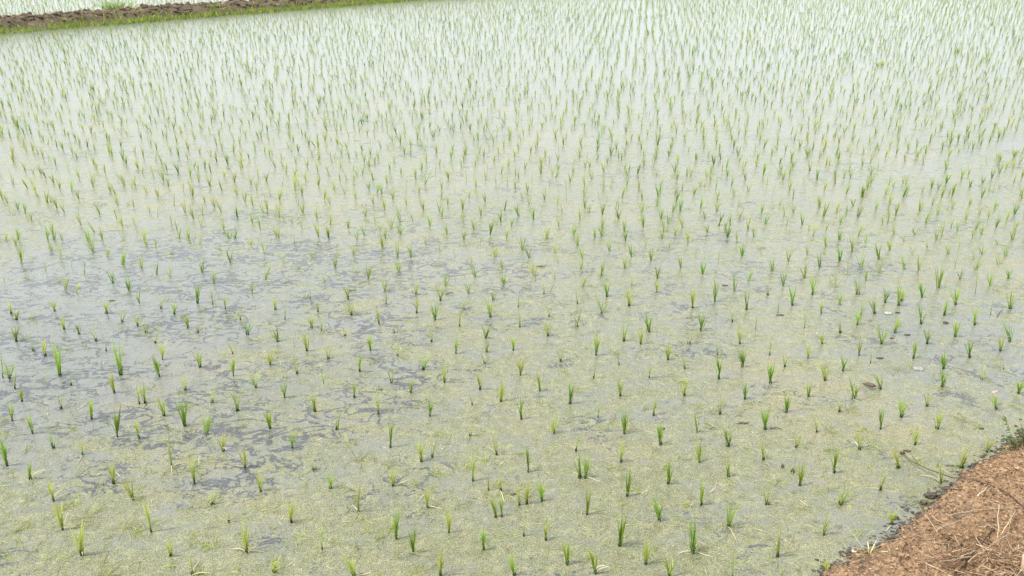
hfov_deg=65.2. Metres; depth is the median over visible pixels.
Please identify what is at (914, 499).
rice seedling
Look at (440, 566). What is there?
rice seedling
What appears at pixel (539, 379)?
rice seedling
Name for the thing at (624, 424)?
rice seedling
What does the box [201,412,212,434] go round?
rice seedling
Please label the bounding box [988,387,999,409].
rice seedling
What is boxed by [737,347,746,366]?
rice seedling
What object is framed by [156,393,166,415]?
rice seedling
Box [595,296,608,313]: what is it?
rice seedling
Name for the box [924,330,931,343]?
rice seedling
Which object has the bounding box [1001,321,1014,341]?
rice seedling
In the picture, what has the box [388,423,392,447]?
rice seedling
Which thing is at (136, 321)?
rice seedling
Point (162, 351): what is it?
rice seedling
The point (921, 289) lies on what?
rice seedling
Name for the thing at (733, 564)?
rice seedling
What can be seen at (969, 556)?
straw
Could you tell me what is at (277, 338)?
rice seedling
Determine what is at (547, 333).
rice seedling
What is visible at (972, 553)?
twig
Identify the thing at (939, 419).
rice seedling
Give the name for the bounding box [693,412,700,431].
rice seedling
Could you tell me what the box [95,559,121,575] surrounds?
rice seedling
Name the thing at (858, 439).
rice seedling
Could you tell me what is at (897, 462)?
rice seedling
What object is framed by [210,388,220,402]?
rice seedling
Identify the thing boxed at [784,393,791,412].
rice seedling
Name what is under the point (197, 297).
rice seedling
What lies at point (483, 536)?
rice seedling
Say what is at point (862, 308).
rice seedling
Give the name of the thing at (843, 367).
rice seedling
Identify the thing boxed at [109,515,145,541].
rice seedling
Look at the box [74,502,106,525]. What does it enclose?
rice seedling
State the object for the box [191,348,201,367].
rice seedling
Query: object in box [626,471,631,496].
rice seedling
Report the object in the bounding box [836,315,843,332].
rice seedling
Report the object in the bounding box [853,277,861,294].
rice seedling
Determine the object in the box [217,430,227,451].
rice seedling
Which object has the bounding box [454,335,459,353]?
rice seedling
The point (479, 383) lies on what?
rice seedling
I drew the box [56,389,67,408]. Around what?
rice seedling
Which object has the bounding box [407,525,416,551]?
rice seedling
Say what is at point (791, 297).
rice seedling
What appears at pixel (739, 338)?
rice seedling
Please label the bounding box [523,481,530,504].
rice seedling
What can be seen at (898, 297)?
rice seedling
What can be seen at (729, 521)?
rice seedling
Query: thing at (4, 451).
rice seedling
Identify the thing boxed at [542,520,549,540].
rice seedling
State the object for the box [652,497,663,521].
rice seedling
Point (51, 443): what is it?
rice seedling
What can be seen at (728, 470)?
rice seedling
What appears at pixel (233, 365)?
rice seedling
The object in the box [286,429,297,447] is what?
rice seedling
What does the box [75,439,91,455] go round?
rice seedling
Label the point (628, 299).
rice seedling
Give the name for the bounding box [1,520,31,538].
rice seedling
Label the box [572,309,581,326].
rice seedling
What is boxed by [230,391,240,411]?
rice seedling
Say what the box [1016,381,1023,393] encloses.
rice seedling
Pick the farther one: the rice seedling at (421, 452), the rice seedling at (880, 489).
the rice seedling at (421, 452)
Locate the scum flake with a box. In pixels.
[912,366,923,370]
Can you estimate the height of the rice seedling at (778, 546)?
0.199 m
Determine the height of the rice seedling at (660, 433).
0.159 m
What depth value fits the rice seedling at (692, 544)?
3.15 m
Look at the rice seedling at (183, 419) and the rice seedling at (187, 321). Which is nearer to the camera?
the rice seedling at (183, 419)
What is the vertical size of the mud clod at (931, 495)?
0.039 m
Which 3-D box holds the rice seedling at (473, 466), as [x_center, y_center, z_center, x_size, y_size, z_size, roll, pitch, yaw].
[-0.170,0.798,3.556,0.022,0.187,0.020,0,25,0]
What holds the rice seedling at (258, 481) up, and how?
on the water
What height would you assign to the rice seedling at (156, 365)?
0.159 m
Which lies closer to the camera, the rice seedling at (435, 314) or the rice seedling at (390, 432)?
the rice seedling at (390, 432)
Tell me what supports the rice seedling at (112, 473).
on the water
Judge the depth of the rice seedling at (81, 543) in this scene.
3.14 m
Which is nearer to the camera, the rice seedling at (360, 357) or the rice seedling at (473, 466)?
the rice seedling at (473, 466)
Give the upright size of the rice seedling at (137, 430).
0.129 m
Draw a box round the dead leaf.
[862,382,875,386]
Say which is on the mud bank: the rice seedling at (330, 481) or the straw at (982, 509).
the straw at (982, 509)
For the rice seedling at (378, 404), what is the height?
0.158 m
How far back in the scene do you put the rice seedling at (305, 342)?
4.62 m
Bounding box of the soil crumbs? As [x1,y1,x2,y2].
[811,429,1023,575]
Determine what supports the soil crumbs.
on the mud bank
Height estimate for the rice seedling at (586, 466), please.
0.173 m
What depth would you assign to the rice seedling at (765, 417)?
3.92 m
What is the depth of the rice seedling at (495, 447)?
3.74 m
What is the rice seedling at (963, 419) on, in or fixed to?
on the water
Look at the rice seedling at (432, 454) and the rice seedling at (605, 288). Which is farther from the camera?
the rice seedling at (605, 288)
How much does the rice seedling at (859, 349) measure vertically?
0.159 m
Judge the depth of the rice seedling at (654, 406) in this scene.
4.04 m
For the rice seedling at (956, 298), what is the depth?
5.19 m
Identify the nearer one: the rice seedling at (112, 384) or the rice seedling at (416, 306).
the rice seedling at (112, 384)
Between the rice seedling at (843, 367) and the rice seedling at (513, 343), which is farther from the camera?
the rice seedling at (513, 343)
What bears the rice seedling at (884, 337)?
on the water
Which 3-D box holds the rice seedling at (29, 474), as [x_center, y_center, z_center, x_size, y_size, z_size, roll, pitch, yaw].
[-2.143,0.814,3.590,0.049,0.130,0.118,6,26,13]
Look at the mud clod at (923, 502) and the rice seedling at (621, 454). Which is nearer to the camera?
the mud clod at (923, 502)
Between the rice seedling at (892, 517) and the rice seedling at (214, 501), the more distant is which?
the rice seedling at (214, 501)
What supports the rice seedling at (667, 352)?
on the water
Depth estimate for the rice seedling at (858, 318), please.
4.94 m
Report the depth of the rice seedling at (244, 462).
3.65 m
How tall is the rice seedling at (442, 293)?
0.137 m
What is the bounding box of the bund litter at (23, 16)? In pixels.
[0,0,350,26]
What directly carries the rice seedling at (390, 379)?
on the water
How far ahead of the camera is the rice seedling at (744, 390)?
4.16 m
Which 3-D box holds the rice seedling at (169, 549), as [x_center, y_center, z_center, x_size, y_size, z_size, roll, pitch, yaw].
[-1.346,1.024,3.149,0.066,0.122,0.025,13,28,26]
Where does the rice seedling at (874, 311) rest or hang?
on the water
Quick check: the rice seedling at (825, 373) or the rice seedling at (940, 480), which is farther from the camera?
the rice seedling at (825, 373)
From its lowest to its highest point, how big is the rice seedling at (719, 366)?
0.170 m
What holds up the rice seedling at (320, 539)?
on the water
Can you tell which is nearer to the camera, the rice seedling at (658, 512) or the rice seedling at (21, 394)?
the rice seedling at (658, 512)
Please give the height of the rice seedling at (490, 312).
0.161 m
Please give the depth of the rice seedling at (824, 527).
3.25 m
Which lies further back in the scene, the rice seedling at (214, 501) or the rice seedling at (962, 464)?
the rice seedling at (962, 464)
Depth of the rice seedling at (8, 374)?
4.36 m
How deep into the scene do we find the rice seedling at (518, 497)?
3.42 m
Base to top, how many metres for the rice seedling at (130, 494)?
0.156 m
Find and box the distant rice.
[0,0,1023,442]
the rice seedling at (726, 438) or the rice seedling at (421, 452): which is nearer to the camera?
the rice seedling at (421, 452)
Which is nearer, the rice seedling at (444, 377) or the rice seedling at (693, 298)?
the rice seedling at (444, 377)
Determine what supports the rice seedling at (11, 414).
on the water
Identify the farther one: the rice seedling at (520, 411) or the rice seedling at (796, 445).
the rice seedling at (520, 411)
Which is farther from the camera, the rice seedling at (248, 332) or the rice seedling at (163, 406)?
the rice seedling at (248, 332)
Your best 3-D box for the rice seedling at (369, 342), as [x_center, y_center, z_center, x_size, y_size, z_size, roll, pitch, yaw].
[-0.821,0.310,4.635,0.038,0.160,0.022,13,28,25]
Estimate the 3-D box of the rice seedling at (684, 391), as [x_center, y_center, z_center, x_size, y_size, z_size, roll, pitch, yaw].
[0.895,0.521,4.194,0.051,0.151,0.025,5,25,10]
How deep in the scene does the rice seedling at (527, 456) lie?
3.61 m
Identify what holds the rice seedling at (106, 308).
on the water
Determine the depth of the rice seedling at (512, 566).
3.05 m
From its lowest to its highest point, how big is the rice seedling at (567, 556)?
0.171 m
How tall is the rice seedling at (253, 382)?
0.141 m
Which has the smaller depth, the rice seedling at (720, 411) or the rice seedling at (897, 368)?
the rice seedling at (720, 411)
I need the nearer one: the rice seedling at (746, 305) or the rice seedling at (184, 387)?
the rice seedling at (184, 387)
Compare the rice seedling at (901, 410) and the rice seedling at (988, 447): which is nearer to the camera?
the rice seedling at (988, 447)
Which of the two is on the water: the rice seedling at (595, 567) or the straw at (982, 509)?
the rice seedling at (595, 567)
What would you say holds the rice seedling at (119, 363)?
on the water
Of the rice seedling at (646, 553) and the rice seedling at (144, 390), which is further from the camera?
the rice seedling at (144, 390)
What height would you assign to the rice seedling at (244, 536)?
0.195 m
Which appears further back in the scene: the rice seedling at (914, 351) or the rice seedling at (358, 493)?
the rice seedling at (914, 351)
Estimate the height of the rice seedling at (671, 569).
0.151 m
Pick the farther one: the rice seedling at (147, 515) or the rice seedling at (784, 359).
the rice seedling at (784, 359)
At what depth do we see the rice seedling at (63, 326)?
4.88 m
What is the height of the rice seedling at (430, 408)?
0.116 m
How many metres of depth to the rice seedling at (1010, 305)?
5.14 m
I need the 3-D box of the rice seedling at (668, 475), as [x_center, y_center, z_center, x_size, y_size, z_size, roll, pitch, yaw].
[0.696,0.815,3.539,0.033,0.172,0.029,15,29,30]
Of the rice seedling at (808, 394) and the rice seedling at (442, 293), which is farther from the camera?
the rice seedling at (442, 293)
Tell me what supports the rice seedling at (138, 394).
on the water
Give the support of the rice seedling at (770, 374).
on the water
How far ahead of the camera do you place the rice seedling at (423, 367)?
4.44 m
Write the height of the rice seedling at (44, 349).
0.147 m
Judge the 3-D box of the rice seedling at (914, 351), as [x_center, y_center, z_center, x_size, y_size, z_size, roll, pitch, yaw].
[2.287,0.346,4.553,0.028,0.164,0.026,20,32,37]
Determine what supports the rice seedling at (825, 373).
on the water
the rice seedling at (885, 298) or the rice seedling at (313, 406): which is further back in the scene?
the rice seedling at (885, 298)
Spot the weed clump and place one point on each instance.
(1012, 440)
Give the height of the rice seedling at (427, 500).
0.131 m
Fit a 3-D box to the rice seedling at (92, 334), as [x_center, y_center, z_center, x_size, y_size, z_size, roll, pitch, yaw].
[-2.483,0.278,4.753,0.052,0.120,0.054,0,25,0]
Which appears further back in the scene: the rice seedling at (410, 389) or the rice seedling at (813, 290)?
the rice seedling at (813, 290)
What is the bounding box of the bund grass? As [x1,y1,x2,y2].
[0,0,419,33]
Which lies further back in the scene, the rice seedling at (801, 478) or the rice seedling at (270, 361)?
the rice seedling at (270, 361)
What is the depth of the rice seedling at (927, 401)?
4.11 m
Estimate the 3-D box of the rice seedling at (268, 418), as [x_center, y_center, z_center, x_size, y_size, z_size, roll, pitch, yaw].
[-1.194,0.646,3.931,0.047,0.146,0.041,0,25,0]
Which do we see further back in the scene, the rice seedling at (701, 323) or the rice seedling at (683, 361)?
the rice seedling at (701, 323)
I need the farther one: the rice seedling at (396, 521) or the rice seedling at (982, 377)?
the rice seedling at (982, 377)
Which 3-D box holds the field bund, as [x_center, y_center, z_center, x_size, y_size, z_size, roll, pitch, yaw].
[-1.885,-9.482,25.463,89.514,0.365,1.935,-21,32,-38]
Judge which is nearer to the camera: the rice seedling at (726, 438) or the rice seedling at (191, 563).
the rice seedling at (191, 563)
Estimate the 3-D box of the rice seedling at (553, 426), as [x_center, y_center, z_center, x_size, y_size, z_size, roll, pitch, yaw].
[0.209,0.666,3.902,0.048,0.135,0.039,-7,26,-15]
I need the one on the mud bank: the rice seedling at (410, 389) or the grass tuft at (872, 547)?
the grass tuft at (872, 547)
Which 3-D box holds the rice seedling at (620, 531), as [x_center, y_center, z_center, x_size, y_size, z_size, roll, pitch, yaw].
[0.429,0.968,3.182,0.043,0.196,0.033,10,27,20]
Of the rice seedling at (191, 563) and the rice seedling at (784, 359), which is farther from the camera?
the rice seedling at (784, 359)
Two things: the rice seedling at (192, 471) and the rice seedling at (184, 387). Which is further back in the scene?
the rice seedling at (184, 387)
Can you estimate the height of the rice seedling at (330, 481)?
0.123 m
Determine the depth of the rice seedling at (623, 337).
4.74 m
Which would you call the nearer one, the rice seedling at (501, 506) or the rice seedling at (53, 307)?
the rice seedling at (501, 506)
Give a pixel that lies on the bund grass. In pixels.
(142, 19)
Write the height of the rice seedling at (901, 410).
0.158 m
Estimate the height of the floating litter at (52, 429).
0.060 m
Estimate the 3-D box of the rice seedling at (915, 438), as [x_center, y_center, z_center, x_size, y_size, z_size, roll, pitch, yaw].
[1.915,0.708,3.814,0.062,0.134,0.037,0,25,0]
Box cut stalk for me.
[1017,554,1023,575]
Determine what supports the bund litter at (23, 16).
on the field bund
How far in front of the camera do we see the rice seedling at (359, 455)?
3.70 m
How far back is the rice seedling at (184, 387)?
4.25 m
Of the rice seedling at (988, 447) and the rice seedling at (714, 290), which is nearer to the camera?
the rice seedling at (988, 447)
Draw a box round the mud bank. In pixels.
[819,437,1023,575]
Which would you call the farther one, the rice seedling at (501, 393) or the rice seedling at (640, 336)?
the rice seedling at (640, 336)
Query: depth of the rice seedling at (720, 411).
4.05 m
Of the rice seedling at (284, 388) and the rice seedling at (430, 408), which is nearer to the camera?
the rice seedling at (430, 408)
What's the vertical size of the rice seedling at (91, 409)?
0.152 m
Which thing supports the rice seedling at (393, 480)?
on the water
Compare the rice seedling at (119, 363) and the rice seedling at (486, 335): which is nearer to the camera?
the rice seedling at (119, 363)
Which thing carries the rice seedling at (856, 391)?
on the water
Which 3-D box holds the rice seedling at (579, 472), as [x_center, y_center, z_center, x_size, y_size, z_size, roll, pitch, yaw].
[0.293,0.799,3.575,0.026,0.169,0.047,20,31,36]
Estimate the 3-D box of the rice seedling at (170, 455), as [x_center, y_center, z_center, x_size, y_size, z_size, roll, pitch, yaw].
[-1.541,0.771,3.629,0.062,0.175,0.160,6,26,13]
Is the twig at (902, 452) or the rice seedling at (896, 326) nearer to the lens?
the twig at (902, 452)
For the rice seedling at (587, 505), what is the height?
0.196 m
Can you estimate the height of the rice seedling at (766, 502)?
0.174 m
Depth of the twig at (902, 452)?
3.51 m
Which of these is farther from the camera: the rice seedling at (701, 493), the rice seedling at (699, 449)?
the rice seedling at (699, 449)
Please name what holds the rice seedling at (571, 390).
on the water
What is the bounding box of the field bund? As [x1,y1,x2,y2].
[0,0,402,32]
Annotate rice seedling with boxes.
[0,359,16,378]
[0,440,7,465]
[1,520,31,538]
[7,402,13,420]
[11,324,20,341]
[16,388,23,401]
[25,412,33,433]
[26,458,45,479]
[40,338,47,355]
[45,432,56,448]
[47,477,64,501]
[49,301,56,311]
[50,340,61,374]
[53,499,68,529]
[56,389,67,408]
[58,316,65,329]
[69,522,96,555]
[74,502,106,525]
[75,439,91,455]
[87,326,96,341]
[88,399,92,419]
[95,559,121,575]
[102,298,109,313]
[105,459,115,483]
[106,369,114,393]
[108,406,120,436]
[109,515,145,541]
[111,335,123,375]
[120,475,149,499]
[131,312,142,326]
[134,420,139,438]
[135,385,140,403]
[138,383,146,402]
[142,500,151,538]
[152,355,160,376]
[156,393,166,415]
[157,339,167,359]
[162,440,189,475]
[163,536,173,556]
[174,398,187,426]
[179,374,187,390]
[182,315,189,328]
[186,452,201,489]
[187,550,207,575]
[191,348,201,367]
[194,283,201,302]
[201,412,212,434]
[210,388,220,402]
[210,487,219,505]
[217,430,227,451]
[229,356,234,375]
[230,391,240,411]
[234,518,266,553]
[238,446,248,468]
[242,318,254,334]
[249,371,258,387]
[255,470,264,491]
[263,351,274,364]
[263,410,270,428]
[269,325,280,341]
[271,553,281,572]
[279,382,287,397]
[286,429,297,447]
[287,501,305,522]
[298,452,319,475]
[299,330,309,350]
[310,392,316,411]
[316,522,324,549]
[319,408,353,436]
[323,341,333,358]
[324,469,333,488]
[341,482,360,516]
[341,549,370,575]
[343,299,354,315]
[344,440,370,471]
[351,381,356,397]
[355,351,362,371]
[367,332,371,350]
[373,391,381,413]
[378,360,395,389]
[387,462,406,486]
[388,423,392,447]
[394,507,400,539]
[405,374,412,392]
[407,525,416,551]
[411,296,418,312]
[415,352,430,369]
[415,439,427,461]
[424,486,441,510]
[426,400,432,416]
[429,436,437,457]
[430,300,439,319]
[436,287,445,300]
[436,547,445,575]
[439,360,445,382]
[445,509,451,532]
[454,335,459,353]
[466,421,484,445]
[471,452,475,481]
[476,370,484,389]
[478,528,486,550]
[481,325,489,338]
[485,299,494,317]
[488,494,498,517]
[489,430,497,454]
[498,378,505,401]
[498,475,504,502]
[498,494,502,516]
[506,484,521,505]
[506,551,516,575]
[511,336,515,350]
[516,358,525,375]
[516,395,522,419]
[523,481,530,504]
[526,447,531,472]
[535,479,545,501]
[536,373,541,390]
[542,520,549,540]
[544,322,551,335]
[550,412,559,433]
[560,535,572,565]
[568,383,574,403]
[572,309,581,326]
[572,449,600,481]
[573,456,580,478]
[586,486,591,514]
[587,547,607,574]
[593,333,600,355]
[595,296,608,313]
[603,278,609,296]
[608,441,637,462]
[616,377,623,395]
[617,513,626,546]
[620,320,628,341]
[620,404,630,434]
[624,286,634,305]
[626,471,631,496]
[638,326,644,343]
[643,312,652,332]
[644,533,653,564]
[652,396,657,415]
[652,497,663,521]
[657,423,663,444]
[663,554,677,575]
[664,340,672,359]
[666,463,672,483]
[676,354,686,368]
[678,512,711,556]
[679,377,687,396]
[689,286,695,307]
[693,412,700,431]
[693,437,705,462]
[696,312,708,330]
[700,484,704,505]
[713,277,718,301]
[715,356,722,379]
[717,394,725,414]
[723,426,731,446]
[724,452,731,476]
[726,501,738,538]
[730,553,733,575]
[736,327,743,343]
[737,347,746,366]
[742,382,749,399]
[744,293,749,309]
[759,438,774,463]
[760,407,770,429]
[761,479,782,505]
[767,362,774,383]
[776,522,782,557]
[782,350,790,366]
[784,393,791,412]
[788,286,795,305]
[790,429,808,456]
[798,462,805,485]
[805,342,812,358]
[806,382,811,396]
[807,273,820,294]
[817,359,832,380]
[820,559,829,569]
[823,513,832,535]
[829,447,839,472]
[835,484,850,505]
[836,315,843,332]
[840,355,847,371]
[847,377,860,398]
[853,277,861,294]
[853,309,863,324]
[854,425,866,449]
[857,337,863,355]
[860,300,865,317]
[867,469,895,495]
[868,295,876,313]
[871,371,883,389]
[875,323,890,343]
[878,405,885,429]
[881,285,891,302]
[882,363,909,372]
[886,510,897,530]
[889,444,901,468]
[891,315,899,332]
[897,282,901,305]
[897,397,908,417]
[897,491,929,509]
[909,427,921,444]
[912,338,917,358]
[918,282,926,297]
[918,305,926,323]
[922,388,935,406]
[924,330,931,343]
[926,464,944,483]
[931,411,945,429]
[940,369,949,387]
[941,351,949,368]
[942,295,950,315]
[948,285,960,304]
[951,412,977,427]
[952,320,960,336]
[959,446,971,468]
[964,338,974,357]
[971,307,977,324]
[980,363,992,381]
[985,436,995,452]
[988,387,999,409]
[995,332,1005,351]
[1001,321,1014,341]
[1006,289,1017,308]
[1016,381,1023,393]
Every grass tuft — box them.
[92,0,130,9]
[851,532,897,555]
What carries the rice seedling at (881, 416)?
on the water
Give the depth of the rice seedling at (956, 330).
4.79 m
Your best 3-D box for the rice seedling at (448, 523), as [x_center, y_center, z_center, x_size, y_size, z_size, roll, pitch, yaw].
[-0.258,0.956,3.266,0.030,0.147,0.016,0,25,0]
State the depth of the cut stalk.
2.96 m
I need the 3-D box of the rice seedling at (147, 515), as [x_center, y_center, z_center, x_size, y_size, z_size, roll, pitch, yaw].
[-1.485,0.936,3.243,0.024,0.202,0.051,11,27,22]
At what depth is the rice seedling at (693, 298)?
5.13 m
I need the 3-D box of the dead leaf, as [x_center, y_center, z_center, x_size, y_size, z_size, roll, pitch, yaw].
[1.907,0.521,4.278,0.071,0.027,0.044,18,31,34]
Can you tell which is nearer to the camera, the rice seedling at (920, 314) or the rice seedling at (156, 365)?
the rice seedling at (156, 365)
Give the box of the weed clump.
[999,416,1023,452]
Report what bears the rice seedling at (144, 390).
on the water
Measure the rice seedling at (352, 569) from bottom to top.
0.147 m
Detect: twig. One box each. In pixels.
[900,451,1023,512]
[963,527,994,567]
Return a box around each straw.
[939,556,1007,561]
[948,506,1020,515]
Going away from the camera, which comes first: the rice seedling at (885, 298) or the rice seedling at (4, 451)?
the rice seedling at (4, 451)
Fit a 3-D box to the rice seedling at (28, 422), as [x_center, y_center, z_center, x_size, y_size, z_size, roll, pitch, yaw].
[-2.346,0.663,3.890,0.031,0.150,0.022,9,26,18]
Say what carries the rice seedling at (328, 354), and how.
on the water
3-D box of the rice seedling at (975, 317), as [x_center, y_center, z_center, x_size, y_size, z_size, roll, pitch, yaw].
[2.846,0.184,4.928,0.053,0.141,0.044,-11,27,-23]
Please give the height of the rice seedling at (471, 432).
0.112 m
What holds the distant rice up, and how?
on the water
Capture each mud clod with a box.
[918,499,926,505]
[923,491,937,498]
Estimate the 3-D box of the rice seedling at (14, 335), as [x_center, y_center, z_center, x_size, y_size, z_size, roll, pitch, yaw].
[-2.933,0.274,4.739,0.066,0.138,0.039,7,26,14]
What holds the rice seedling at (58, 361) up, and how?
on the water
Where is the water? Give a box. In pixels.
[0,0,1023,575]
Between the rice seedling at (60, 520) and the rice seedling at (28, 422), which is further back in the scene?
the rice seedling at (28, 422)
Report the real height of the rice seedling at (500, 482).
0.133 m
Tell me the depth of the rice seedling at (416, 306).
5.08 m
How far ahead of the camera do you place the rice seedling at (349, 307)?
5.05 m
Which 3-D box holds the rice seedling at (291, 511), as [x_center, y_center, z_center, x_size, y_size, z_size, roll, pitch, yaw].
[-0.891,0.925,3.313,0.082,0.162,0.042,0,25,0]
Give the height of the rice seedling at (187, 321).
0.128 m
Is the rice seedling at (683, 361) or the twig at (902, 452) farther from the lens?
the rice seedling at (683, 361)
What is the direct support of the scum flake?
on the water
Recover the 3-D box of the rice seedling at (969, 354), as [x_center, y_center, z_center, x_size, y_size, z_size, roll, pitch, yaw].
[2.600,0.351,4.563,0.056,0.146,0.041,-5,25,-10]
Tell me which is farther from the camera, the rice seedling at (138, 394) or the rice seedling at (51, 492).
the rice seedling at (138, 394)
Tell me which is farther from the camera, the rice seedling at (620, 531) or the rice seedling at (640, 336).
the rice seedling at (640, 336)
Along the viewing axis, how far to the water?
5.46 m
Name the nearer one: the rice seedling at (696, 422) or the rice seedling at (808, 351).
the rice seedling at (696, 422)
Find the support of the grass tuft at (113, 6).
on the field bund
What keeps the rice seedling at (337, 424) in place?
on the water
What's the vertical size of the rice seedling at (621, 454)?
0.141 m
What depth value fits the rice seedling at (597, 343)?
4.58 m
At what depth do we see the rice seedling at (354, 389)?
4.19 m
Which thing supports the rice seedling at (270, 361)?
on the water
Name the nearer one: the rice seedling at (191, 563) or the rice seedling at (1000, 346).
the rice seedling at (191, 563)
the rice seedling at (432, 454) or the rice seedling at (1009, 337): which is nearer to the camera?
the rice seedling at (432, 454)
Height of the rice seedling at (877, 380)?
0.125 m
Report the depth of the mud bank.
3.23 m
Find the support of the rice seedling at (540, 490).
on the water
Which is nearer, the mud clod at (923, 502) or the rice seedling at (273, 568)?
the rice seedling at (273, 568)
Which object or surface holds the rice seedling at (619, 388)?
on the water
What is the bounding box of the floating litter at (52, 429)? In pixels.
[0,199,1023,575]
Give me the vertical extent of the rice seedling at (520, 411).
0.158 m
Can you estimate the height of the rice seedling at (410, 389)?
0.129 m
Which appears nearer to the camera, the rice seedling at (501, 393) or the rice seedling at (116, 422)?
the rice seedling at (116, 422)
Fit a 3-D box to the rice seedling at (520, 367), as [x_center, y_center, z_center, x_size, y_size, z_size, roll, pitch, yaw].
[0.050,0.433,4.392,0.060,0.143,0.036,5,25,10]
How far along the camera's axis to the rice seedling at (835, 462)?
3.61 m
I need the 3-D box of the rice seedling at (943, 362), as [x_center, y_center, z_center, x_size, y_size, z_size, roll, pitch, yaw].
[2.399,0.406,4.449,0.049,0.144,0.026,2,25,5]
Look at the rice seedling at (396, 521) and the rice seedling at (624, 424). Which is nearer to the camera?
the rice seedling at (396, 521)
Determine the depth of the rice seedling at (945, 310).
5.05 m
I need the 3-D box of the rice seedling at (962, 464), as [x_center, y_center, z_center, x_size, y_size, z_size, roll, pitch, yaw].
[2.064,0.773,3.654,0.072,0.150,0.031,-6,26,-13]
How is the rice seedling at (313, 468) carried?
on the water
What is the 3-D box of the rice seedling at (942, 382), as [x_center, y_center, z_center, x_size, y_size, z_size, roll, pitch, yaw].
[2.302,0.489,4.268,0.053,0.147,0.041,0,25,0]
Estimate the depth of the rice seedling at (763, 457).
3.70 m
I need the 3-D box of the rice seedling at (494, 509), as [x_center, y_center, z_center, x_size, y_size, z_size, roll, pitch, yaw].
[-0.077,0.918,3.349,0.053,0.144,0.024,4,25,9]
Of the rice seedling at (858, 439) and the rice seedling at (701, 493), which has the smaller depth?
the rice seedling at (701, 493)
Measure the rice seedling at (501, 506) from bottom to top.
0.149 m
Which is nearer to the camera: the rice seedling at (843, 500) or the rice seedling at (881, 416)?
the rice seedling at (843, 500)

